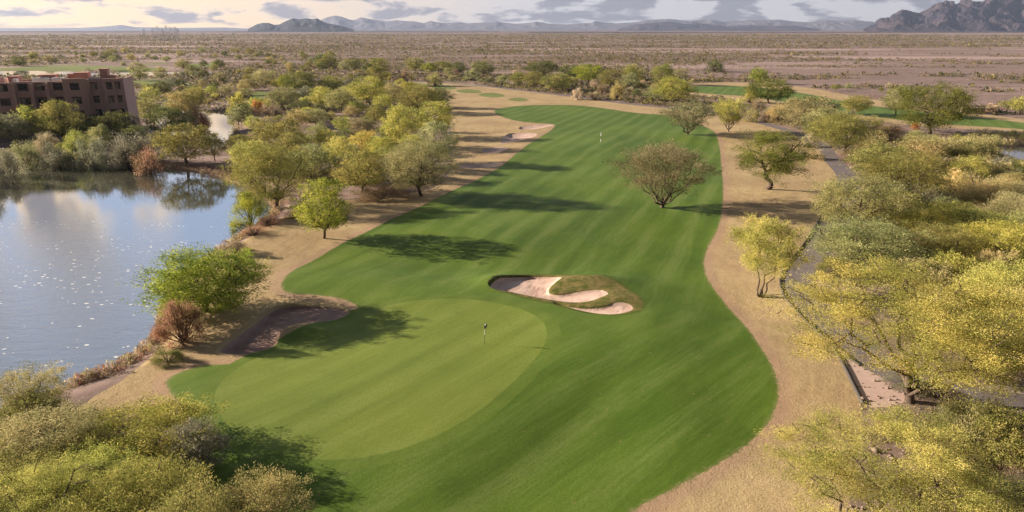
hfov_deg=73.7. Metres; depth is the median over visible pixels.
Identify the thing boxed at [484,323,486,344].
flagstick
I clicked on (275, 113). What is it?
dry shrub
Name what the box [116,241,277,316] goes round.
willow tree
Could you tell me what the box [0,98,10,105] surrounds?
window
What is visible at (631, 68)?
mesquite tree
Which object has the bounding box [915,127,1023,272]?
reeds
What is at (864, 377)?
sandy verge
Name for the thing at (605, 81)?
mesquite tree
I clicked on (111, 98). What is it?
window
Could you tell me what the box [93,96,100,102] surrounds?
window
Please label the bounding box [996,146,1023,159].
pond water
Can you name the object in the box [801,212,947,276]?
mesquite tree
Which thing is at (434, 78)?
desert shrub
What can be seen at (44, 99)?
window
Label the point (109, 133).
mesquite tree
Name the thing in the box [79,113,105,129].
mesquite tree
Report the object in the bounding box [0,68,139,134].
hotel building
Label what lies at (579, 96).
desert shrub
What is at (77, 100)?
window
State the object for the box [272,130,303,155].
mesquite tree
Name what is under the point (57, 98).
window
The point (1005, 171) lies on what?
desert shrub
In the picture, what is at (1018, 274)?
mesquite tree
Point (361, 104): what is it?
mesquite tree
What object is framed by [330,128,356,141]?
mesquite tree
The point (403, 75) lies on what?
desert shrub
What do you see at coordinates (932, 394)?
dry shrub
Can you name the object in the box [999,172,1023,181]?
mesquite tree
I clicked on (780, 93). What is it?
mesquite tree
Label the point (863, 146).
desert shrub
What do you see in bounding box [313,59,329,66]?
mesquite tree
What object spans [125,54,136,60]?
mesquite tree
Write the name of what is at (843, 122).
mesquite tree
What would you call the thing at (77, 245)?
lake water
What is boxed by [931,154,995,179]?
desert shrub
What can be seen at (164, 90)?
mesquite tree
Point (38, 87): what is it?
window
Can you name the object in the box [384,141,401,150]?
mesquite tree
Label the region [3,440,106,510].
mesquite tree
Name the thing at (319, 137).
mesquite tree
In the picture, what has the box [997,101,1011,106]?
mesquite tree
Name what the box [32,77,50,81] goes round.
rooftop unit
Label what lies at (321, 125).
desert shrub
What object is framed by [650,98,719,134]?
palo verde tree
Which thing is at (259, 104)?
desert shrub
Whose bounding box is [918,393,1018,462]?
willow shrub
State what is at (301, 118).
mesquite tree
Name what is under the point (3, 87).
window
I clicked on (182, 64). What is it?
mesquite tree
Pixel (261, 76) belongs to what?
palo verde tree
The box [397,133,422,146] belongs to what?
mesquite tree
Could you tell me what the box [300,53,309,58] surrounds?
mesquite tree
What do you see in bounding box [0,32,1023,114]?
desert scrub
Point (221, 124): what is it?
lake water
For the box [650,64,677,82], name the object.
mesquite tree
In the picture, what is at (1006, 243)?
mesquite tree
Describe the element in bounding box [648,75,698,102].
mesquite tree
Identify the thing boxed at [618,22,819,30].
hills
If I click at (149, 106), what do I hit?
mesquite tree
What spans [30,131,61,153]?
desert shrub
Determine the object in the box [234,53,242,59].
mesquite tree
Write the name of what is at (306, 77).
mesquite tree
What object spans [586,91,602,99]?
desert shrub
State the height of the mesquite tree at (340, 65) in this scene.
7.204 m
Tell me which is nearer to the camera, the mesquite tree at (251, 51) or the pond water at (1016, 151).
the pond water at (1016, 151)
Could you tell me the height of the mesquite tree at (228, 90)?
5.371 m
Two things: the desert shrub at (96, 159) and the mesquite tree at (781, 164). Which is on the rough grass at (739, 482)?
the mesquite tree at (781, 164)
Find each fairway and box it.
[166,105,778,511]
[688,86,1023,128]
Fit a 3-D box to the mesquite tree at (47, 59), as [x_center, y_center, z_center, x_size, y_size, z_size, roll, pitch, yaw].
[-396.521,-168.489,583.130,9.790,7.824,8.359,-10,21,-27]
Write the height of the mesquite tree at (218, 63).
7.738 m
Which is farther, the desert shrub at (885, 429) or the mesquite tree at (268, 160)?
the mesquite tree at (268, 160)
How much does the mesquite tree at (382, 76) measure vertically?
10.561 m
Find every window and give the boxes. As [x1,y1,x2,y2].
[0,84,7,91]
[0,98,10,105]
[16,84,27,90]
[19,98,30,104]
[34,83,44,89]
[37,97,47,103]
[52,83,62,89]
[55,97,64,103]
[69,83,79,89]
[72,97,82,103]
[75,110,84,116]
[90,82,97,88]
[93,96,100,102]
[95,109,102,115]
[105,82,111,88]
[109,96,114,102]
[116,82,120,88]
[117,95,122,101]
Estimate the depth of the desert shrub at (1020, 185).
111.97 m
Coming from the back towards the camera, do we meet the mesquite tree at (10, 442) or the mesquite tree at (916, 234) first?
the mesquite tree at (916, 234)
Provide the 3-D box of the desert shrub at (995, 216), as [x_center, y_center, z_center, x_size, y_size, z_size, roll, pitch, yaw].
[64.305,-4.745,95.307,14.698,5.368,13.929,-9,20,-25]
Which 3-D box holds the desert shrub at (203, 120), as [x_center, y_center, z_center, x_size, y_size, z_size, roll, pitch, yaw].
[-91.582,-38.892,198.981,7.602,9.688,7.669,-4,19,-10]
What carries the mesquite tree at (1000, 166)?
on the ground at (90, 390)
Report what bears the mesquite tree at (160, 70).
on the ground at (90, 390)
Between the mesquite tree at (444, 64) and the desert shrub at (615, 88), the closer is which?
the desert shrub at (615, 88)
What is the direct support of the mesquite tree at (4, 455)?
on the ground at (90, 390)
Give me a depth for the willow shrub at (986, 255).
77.30 m
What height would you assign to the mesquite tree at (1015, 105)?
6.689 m
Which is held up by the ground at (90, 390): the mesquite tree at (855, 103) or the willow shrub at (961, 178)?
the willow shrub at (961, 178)
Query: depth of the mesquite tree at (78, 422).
44.64 m
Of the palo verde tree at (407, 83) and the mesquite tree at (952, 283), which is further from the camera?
the palo verde tree at (407, 83)
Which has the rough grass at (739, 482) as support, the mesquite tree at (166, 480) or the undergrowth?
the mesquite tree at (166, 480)
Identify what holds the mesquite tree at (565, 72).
on the ground at (90, 390)
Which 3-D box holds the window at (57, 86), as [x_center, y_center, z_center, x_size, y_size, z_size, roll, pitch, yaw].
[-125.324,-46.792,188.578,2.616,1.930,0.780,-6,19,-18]
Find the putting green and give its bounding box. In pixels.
[214,299,546,459]
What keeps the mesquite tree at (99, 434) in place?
on the ground at (90, 390)
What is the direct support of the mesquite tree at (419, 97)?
on the ground at (90, 390)
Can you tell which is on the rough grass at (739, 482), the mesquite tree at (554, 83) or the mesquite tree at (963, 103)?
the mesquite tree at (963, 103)
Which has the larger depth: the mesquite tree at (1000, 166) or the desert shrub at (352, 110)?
the desert shrub at (352, 110)
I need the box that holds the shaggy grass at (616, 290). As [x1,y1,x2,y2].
[487,133,644,314]
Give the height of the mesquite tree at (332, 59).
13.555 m
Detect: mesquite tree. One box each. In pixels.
[0,111,35,144]
[0,117,9,137]
[0,359,77,420]
[0,386,71,437]
[0,395,128,498]
[0,423,42,480]
[0,437,80,511]
[0,444,148,511]
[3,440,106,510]
[9,104,53,138]
[10,56,26,64]
[14,434,161,511]
[26,51,37,57]
[31,98,86,138]
[38,127,58,137]
[38,424,132,480]
[39,389,231,492]
[42,54,53,61]
[48,479,175,511]
[55,141,72,151]
[57,446,239,511]
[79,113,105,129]
[81,109,143,138]
[95,129,118,139]
[98,52,106,58]
[108,53,122,59]
[108,55,116,61]
[119,123,150,142]
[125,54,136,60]
[126,61,150,80]
[136,96,164,121]
[139,85,162,101]
[142,105,196,133]
[143,122,222,164]
[147,468,253,511]
[148,81,173,93]
[151,65,167,78]
[155,81,172,89]
[158,78,175,85]
[161,56,170,61]
[162,414,240,472]
[163,90,198,111]
[173,58,192,68]
[174,78,187,85]
[177,86,209,110]
[181,64,201,74]
[195,69,211,76]
[198,47,205,52]
[198,79,206,85]
[199,60,208,66]
[200,132,227,160]
[201,462,323,511]
[203,86,216,93]
[207,64,219,70]
[212,72,228,80]
[214,59,225,68]
[215,142,325,207]
[220,83,233,93]
[220,134,254,156]
[224,105,250,124]
[231,102,254,121]
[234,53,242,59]
[235,83,250,91]
[235,88,254,96]
[239,78,252,88]
[241,73,253,79]
[242,66,256,73]
[244,48,253,54]
[244,97,265,107]
[244,144,283,171]
[248,114,310,145]
[251,82,259,88]
[262,98,272,108]
[264,85,301,107]
[270,80,281,87]
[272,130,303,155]
[274,74,291,90]
[281,68,317,90]
[283,108,306,125]
[283,141,336,178]
[284,62,292,68]
[285,100,316,113]
[287,68,295,73]
[290,173,353,238]
[298,85,313,96]
[298,107,318,115]
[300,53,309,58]
[303,107,331,123]
[304,86,330,104]
[311,52,328,65]
[312,128,339,151]
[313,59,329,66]
[316,62,329,69]
[317,75,344,90]
[321,154,371,175]
[322,50,338,65]
[322,87,356,111]
[324,149,389,191]
[330,115,350,128]
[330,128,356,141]
[335,142,362,155]
[336,134,350,146]
[337,61,350,68]
[339,116,380,133]
[342,79,350,85]
[346,57,363,69]
[346,100,366,111]
[346,117,375,140]
[360,63,374,72]
[362,65,388,81]
[363,106,384,121]
[366,57,390,70]
[366,104,385,115]
[370,92,393,107]
[370,142,417,177]
[375,124,406,142]
[375,136,459,195]
[379,82,405,98]
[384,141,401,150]
[392,83,441,108]
[393,139,433,166]
[395,78,404,85]
[396,104,409,116]
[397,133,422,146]
[403,56,426,70]
[416,119,460,161]
[420,62,435,70]
[427,86,454,105]
[432,61,453,69]
[442,67,450,73]
[451,61,466,72]
[452,68,459,74]
[471,59,495,74]
[506,71,525,83]
[518,72,545,86]
[522,60,559,74]
[537,72,574,89]
[556,63,577,78]
[567,63,607,82]
[588,82,598,86]
[596,69,624,85]
[596,83,610,91]
[619,72,640,86]
[621,63,642,76]
[637,67,647,74]
[642,86,664,99]
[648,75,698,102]
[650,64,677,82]
[671,68,689,78]
[720,128,827,189]
[742,76,796,103]
[746,66,770,82]
[774,95,846,129]
[795,106,860,136]
[798,111,898,150]
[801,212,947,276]
[806,166,922,233]
[830,84,841,89]
[830,234,867,255]
[837,94,874,112]
[839,141,925,176]
[857,143,956,198]
[864,223,913,256]
[877,255,965,300]
[880,188,923,213]
[881,82,916,115]
[884,78,989,133]
[887,138,954,170]
[896,218,996,265]
[902,226,932,246]
[906,285,980,322]
[919,248,982,284]
[920,188,951,201]
[925,196,959,216]
[935,200,986,218]
[939,277,980,301]
[944,255,1023,328]
[944,308,1010,347]
[945,93,973,108]
[945,216,1023,265]
[947,469,1023,511]
[953,187,994,208]
[954,341,1023,383]
[960,403,1023,470]
[984,283,1023,376]
[989,160,1017,174]
[990,233,1021,250]
[991,159,1018,170]
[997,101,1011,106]
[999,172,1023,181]
[1003,261,1023,288]
[1005,208,1023,228]
[1007,96,1023,113]
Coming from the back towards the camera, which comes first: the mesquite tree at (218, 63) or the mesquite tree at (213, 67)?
the mesquite tree at (218, 63)
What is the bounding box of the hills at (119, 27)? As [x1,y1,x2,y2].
[0,25,247,29]
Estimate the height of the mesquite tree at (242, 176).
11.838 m
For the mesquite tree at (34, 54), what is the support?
on the ground at (90, 390)
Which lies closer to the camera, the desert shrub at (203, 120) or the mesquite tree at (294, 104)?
the desert shrub at (203, 120)
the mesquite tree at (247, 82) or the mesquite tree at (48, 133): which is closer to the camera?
the mesquite tree at (48, 133)
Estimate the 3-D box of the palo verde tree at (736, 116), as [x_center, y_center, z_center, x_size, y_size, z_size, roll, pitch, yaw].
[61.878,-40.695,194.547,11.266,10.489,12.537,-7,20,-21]
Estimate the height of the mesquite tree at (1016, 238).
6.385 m
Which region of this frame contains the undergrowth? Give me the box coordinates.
[0,68,1023,511]
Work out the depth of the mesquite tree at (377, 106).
221.33 m
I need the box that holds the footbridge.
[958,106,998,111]
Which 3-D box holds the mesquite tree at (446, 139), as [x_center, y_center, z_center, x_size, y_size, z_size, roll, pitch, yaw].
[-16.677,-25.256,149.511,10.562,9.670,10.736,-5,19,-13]
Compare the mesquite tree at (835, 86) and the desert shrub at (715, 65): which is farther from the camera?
the desert shrub at (715, 65)
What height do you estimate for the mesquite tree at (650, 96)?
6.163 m
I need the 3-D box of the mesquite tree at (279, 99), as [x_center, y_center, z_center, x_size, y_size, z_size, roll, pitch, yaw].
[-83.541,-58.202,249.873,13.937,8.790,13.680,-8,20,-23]
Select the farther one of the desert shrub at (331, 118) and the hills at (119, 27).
the hills at (119, 27)
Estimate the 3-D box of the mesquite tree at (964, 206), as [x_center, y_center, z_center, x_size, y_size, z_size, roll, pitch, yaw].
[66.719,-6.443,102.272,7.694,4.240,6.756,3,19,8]
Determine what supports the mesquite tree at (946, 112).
on the ground at (90, 390)
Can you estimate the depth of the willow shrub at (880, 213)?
102.81 m
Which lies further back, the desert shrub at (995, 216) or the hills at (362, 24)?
the hills at (362, 24)
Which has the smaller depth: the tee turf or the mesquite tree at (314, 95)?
the mesquite tree at (314, 95)
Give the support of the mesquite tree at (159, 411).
on the rough grass at (739, 482)
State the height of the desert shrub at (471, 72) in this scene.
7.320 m
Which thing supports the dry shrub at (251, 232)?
on the rough grass at (739, 482)
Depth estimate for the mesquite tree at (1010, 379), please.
55.80 m
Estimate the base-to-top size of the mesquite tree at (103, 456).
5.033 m
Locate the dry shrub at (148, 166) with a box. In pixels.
[129,138,165,175]
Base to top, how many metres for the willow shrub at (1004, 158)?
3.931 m
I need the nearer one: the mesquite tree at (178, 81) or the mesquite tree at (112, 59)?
the mesquite tree at (178, 81)
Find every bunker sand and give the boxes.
[220,307,347,353]
[459,124,632,313]
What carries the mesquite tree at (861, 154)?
on the ground at (90, 390)
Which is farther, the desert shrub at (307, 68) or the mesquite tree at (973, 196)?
the desert shrub at (307, 68)
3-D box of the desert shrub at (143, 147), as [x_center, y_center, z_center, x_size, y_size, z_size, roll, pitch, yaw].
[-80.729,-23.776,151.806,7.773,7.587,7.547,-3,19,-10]
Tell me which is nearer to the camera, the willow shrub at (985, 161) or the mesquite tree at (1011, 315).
the mesquite tree at (1011, 315)
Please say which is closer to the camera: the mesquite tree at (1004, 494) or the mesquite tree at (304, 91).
the mesquite tree at (1004, 494)
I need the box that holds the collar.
[197,294,560,471]
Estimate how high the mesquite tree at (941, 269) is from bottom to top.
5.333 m
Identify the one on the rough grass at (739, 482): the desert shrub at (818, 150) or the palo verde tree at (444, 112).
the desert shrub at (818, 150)
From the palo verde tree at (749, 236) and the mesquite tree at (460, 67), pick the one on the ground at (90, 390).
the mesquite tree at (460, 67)
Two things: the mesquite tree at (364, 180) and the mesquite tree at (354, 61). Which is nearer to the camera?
the mesquite tree at (364, 180)
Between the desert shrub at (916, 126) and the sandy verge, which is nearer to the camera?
the sandy verge
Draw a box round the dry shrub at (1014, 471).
[991,458,1023,496]
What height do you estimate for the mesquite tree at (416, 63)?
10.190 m
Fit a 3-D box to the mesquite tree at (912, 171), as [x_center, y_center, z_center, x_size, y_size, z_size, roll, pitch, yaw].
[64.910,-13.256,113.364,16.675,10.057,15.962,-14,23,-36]
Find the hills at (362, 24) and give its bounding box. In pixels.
[321,16,874,30]
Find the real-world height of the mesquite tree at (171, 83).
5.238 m
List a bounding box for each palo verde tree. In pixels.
[225,138,267,163]
[248,68,276,88]
[317,135,355,168]
[343,75,393,105]
[345,129,378,153]
[363,135,400,159]
[376,102,427,140]
[400,81,420,91]
[403,99,459,137]
[603,138,727,207]
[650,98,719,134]
[710,96,751,131]
[722,212,818,297]
[739,398,1023,511]
[746,250,1023,416]
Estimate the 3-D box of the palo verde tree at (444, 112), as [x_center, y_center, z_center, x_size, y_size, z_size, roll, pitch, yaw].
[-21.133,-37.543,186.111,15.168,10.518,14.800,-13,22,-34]
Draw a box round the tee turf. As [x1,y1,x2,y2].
[0,63,527,100]
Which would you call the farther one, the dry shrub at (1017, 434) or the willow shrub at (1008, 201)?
the willow shrub at (1008, 201)
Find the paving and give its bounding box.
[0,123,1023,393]
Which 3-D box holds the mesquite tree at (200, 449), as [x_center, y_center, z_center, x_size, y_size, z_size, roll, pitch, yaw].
[-20.674,12.481,44.595,5.241,4.088,4.602,3,19,10]
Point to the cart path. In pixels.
(833, 161)
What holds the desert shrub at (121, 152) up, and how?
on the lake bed
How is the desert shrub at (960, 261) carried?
on the ground at (90, 390)
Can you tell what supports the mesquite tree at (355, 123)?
on the ground at (90, 390)
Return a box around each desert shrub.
[0,149,28,177]
[0,163,12,183]
[10,137,47,169]
[26,135,55,145]
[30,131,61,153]
[33,140,76,170]
[55,149,85,168]
[60,127,90,156]
[68,134,118,170]
[87,123,115,146]
[100,129,147,170]
[133,132,167,165]
[135,88,150,104]
[149,346,187,370]
[160,96,177,107]
[189,107,211,134]
[201,98,215,103]
[217,240,253,257]
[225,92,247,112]
[226,189,276,229]
[242,106,259,115]
[242,115,263,126]
[242,132,265,146]
[249,100,264,110]
[258,105,274,115]
[274,122,300,135]
[297,131,313,145]
[300,65,310,70]
[304,120,334,140]
[314,103,327,110]
[324,110,338,120]
[342,104,360,116]
[354,182,416,202]
[395,70,413,84]
[423,71,444,85]
[463,68,480,80]
[493,74,509,84]
[570,88,583,99]
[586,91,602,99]
[608,80,629,100]
[631,89,641,95]
[701,59,725,71]
[740,86,757,102]
[740,109,762,122]
[748,99,765,109]
[759,107,776,121]
[761,100,797,124]
[800,133,820,147]
[807,149,824,160]
[810,253,855,281]
[851,130,891,154]
[851,177,907,209]
[864,198,973,236]
[872,419,907,442]
[873,124,905,141]
[875,371,934,399]
[897,128,940,145]
[902,203,1022,236]
[910,121,920,129]
[923,248,979,273]
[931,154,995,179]
[970,180,1023,198]
[973,143,1004,157]
[985,103,1000,111]
[993,167,1023,178]
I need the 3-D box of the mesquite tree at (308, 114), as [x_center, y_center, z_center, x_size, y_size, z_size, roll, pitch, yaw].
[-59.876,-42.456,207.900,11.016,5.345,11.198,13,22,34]
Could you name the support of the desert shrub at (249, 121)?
on the ground at (90, 390)
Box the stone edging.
[825,333,865,403]
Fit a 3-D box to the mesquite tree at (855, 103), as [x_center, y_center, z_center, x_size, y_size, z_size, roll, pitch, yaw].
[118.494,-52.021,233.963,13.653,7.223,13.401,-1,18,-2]
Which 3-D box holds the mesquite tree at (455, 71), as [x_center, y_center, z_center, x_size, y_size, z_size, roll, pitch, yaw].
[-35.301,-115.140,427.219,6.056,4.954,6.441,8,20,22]
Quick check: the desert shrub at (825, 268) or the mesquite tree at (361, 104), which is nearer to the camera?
the desert shrub at (825, 268)
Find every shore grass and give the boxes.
[0,156,285,412]
[139,107,239,146]
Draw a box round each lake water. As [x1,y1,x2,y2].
[0,162,270,411]
[142,105,234,147]
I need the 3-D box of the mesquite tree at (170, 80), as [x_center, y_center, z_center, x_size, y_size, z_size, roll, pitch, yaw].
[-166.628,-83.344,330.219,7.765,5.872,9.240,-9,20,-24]
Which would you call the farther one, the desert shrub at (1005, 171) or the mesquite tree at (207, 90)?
the mesquite tree at (207, 90)
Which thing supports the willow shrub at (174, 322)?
on the rough grass at (739, 482)
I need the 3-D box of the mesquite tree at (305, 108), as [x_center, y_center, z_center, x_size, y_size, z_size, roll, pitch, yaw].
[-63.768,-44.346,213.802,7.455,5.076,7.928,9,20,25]
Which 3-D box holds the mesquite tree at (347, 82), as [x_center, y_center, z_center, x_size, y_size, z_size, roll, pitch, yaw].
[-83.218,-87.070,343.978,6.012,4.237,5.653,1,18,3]
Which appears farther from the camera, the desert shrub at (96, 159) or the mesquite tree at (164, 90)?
the mesquite tree at (164, 90)
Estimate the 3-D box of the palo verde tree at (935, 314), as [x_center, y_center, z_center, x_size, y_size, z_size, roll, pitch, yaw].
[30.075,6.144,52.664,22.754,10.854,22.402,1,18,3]
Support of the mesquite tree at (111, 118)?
on the ground at (90, 390)
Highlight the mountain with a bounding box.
[864,0,1023,31]
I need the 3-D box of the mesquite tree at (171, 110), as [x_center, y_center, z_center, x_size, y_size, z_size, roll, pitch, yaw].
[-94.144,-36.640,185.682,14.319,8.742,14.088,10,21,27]
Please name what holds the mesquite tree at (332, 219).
on the rough grass at (739, 482)
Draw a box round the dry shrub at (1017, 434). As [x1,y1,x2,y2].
[1007,417,1023,447]
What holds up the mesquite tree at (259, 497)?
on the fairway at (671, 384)
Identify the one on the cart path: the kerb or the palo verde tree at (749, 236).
the kerb
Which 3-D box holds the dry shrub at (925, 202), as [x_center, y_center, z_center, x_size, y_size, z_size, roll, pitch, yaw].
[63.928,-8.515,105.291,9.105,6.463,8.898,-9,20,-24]
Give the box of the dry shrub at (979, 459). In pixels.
[952,442,990,467]
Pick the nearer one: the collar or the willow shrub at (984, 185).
the collar
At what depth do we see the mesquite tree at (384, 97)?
245.84 m
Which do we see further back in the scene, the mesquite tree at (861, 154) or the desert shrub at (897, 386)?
the mesquite tree at (861, 154)
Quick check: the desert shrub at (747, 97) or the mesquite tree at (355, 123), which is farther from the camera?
the desert shrub at (747, 97)
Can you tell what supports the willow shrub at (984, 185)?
on the ground at (90, 390)
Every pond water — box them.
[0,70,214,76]
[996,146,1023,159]
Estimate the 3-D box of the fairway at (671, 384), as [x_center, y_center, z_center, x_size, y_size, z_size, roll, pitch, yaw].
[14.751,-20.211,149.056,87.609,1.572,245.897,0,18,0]
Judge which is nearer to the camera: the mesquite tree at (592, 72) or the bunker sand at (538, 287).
the bunker sand at (538, 287)
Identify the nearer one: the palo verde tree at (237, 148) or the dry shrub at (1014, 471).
the dry shrub at (1014, 471)
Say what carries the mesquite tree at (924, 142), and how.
on the ground at (90, 390)
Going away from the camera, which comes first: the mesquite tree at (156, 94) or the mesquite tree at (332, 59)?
the mesquite tree at (156, 94)
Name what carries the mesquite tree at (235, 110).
on the ground at (90, 390)
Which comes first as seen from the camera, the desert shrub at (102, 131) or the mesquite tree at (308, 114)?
the desert shrub at (102, 131)
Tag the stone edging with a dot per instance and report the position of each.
(852, 381)
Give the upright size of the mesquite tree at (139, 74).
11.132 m
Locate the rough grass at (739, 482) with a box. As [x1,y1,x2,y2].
[77,82,1023,511]
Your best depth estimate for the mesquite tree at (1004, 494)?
38.35 m
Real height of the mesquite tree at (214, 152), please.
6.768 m
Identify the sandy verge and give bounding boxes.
[839,352,905,406]
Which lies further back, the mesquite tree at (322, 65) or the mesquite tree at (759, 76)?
the mesquite tree at (322, 65)
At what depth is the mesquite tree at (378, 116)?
213.49 m
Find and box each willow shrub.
[147,298,209,349]
[865,199,895,220]
[911,136,962,158]
[915,167,979,192]
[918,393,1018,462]
[927,170,1023,204]
[932,133,1004,160]
[969,154,990,174]
[972,248,1023,278]
[976,186,1023,218]
[987,175,1009,183]
[989,155,1011,166]
[1004,158,1023,173]
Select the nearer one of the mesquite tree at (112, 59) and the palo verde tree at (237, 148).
the palo verde tree at (237, 148)
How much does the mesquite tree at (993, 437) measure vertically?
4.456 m
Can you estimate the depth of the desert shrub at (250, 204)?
104.35 m
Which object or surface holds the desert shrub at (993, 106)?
on the ground at (90, 390)
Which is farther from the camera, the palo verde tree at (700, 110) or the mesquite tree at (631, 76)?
the mesquite tree at (631, 76)
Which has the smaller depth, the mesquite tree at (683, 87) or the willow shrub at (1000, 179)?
the willow shrub at (1000, 179)
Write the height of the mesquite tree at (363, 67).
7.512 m
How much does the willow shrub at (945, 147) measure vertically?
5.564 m
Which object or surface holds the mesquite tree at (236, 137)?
on the ground at (90, 390)
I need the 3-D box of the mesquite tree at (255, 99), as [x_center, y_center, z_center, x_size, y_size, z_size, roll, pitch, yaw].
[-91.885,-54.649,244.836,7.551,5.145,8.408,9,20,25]
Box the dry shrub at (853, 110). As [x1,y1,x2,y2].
[844,108,858,118]
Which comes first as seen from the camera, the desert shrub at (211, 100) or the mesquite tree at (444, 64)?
the desert shrub at (211, 100)
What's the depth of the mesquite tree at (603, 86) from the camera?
309.19 m
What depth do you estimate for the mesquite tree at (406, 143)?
141.70 m
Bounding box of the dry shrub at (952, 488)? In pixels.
[920,461,996,510]
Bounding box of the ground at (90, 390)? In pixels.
[0,30,1023,511]
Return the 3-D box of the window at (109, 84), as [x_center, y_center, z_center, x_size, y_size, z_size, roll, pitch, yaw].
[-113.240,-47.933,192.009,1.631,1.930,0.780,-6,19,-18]
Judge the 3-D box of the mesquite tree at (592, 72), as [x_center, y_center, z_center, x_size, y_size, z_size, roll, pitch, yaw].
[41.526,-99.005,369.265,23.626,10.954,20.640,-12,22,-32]
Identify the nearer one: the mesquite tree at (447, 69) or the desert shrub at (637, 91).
the desert shrub at (637, 91)
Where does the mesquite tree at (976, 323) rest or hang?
on the ground at (90, 390)
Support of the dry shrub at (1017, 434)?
on the ground at (90, 390)
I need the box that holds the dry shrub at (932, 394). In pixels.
[917,382,966,403]
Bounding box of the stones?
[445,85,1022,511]
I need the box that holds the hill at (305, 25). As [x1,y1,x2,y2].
[247,18,353,31]
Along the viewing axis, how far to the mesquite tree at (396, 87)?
271.07 m
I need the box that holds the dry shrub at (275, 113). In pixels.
[268,106,284,115]
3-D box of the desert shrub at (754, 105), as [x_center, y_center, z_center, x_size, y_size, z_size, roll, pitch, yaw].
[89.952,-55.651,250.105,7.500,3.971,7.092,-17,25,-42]
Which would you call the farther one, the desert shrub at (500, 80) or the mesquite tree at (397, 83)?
the desert shrub at (500, 80)
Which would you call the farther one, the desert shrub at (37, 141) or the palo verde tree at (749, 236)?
the desert shrub at (37, 141)
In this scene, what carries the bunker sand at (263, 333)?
on the rough grass at (739, 482)
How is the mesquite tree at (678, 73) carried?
on the ground at (90, 390)
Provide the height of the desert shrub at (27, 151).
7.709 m
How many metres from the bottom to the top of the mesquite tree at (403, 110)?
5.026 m
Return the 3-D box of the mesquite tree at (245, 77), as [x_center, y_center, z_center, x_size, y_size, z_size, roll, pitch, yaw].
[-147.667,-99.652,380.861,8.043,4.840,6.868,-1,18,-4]
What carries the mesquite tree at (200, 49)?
on the ground at (90, 390)
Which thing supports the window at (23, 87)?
in the hotel building
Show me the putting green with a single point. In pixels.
(386, 379)
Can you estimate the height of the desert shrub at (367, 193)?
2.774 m
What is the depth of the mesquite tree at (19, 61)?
537.62 m
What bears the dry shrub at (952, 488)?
on the ground at (90, 390)
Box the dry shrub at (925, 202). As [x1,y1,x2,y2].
[893,178,952,214]
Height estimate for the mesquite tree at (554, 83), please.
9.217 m
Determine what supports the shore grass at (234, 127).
on the ground at (90, 390)
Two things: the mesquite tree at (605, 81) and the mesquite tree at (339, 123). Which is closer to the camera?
the mesquite tree at (339, 123)
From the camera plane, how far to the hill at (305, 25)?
6861.86 m
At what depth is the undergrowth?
159.33 m
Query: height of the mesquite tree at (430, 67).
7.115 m
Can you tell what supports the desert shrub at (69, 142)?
on the ground at (90, 390)
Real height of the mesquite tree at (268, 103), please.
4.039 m
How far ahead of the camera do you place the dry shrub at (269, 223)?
102.32 m
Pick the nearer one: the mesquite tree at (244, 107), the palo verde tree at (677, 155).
the palo verde tree at (677, 155)
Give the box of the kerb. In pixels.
[779,205,860,365]
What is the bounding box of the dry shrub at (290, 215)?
[282,211,303,218]
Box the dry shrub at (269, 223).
[254,212,283,227]
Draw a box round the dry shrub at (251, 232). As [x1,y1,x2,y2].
[236,225,268,237]
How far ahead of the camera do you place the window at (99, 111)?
194.08 m
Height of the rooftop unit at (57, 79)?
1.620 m
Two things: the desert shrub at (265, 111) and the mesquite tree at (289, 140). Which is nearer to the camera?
the mesquite tree at (289, 140)
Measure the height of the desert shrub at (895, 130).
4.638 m
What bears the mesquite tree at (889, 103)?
on the fairway at (881, 112)
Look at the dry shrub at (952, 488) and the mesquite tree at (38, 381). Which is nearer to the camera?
the dry shrub at (952, 488)
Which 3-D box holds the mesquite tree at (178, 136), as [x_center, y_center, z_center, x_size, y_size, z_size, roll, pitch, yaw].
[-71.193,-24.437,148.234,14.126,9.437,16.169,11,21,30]
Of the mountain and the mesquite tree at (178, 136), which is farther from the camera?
the mountain
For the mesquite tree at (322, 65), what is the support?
on the ground at (90, 390)
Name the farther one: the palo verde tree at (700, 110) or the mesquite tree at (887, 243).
the palo verde tree at (700, 110)
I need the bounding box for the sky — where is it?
[0,0,983,30]
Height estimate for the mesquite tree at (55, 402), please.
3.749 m
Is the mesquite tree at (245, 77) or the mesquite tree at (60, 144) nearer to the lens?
the mesquite tree at (60, 144)
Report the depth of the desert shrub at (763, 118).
216.42 m
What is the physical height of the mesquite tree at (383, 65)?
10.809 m
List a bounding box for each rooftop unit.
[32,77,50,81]
[51,77,65,80]
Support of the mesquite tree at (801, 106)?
on the ground at (90, 390)
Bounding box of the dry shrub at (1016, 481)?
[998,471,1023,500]
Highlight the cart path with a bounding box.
[311,79,1023,415]
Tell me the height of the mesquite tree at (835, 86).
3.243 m
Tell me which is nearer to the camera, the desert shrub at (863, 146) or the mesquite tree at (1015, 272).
the mesquite tree at (1015, 272)
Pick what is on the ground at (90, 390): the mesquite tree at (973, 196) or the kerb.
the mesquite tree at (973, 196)
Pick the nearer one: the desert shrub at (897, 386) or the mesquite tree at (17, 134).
the desert shrub at (897, 386)

